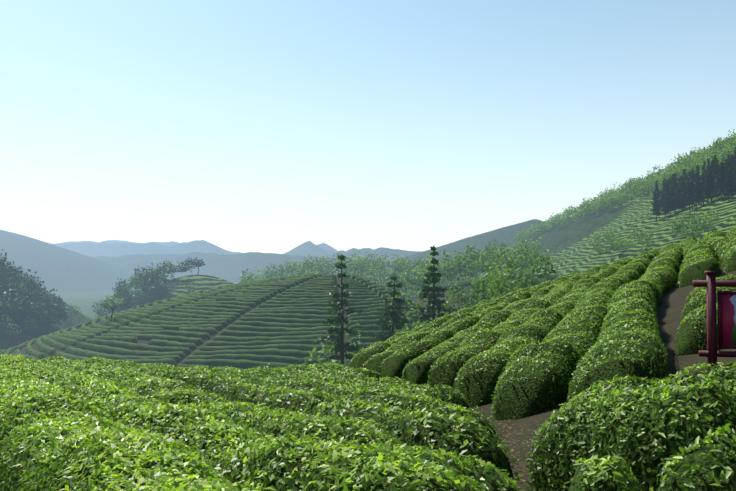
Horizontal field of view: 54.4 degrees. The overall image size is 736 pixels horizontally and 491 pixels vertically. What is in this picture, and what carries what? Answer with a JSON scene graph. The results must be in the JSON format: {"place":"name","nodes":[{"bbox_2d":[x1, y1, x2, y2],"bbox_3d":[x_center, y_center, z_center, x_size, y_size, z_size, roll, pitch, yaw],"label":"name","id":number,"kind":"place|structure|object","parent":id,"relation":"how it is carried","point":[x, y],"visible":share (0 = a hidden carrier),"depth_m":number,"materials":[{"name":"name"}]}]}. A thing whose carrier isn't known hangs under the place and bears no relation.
{"place":"outdoors","nodes":[
{"label":"outdoors","id":0,"kind":"place"},
{"bbox_2d":[0,167,735,490],"bbox_3d":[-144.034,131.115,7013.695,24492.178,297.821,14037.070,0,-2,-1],"label":"terrain","id":1,"kind":"structure","parent":0,"point":[83,275],"depth_m":624.89,"materials":[{"name":"green plant"}]},
{"bbox_2d":[0,274,481,370],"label":"terraced tea rows","id":2,"kind":"object","parent":1,"relation":"on","point":[287,327],"depth_m":174.24,"materials":[{"name":"green plant"}]},
{"bbox_2d":[0,227,735,490],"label":"tea bushes","id":3,"kind":"object","parent":1,"relation":"on","point":[44,389],"visible":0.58,"depth_m":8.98,"materials":[{"name":"green plant"}]},
{"bbox_2d":[0,130,735,365],"bbox_3d":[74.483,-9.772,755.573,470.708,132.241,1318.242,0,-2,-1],"label":"tree foliage","id":4,"kind":"object","parent":1,"relation":"on","point":[523,283],"visible":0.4,"depth_m":302.59,"materials":[{"name":"green plant"}]},
{"bbox_2d":[0,148,735,364],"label":"tree","id":5,"kind":"object","parent":1,"relation":"on","point":[47,312],"depth_m":357.44,"materials":[{"name":"green plant"}]},
{"bbox_2d":[314,246,456,362],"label":"conifer trees","id":6,"kind":"object","parent":1,"relation":"on","point":[425,314],"visible":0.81,"depth_m":84.83,"materials":[{"name":"green plant"}]},
{"bbox_2d":[246,129,735,365],"bbox_3d":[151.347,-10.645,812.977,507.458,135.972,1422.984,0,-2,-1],"label":"bamboo foliage","id":7,"kind":"object","parent":1,"relation":"on","point":[613,198],"visible":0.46,"depth_m":437.13,"materials":[{"name":"green plant"}]},
{"bbox_2d":[476,408,536,490],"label":"dirt path","id":8,"kind":"structure","parent":1,"relation":"on","point":[511,450],"depth_m":13.30,"materials":[{"name":"brown soil"}]},
{"bbox_2d":[692,271,735,368],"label":"sign frame","id":9,"kind":"object","parent":1,"relation":"on","point":[726,303],"visible":0.96,"depth_m":15.86,"materials":[{"name":"red wood"}]},
{"bbox_2d":[0,0,735,253],"label":"sky","id":10,"kind":"structure","parent":0,"point":[243,126],"materials":[{"name":"blue"}]}
]}

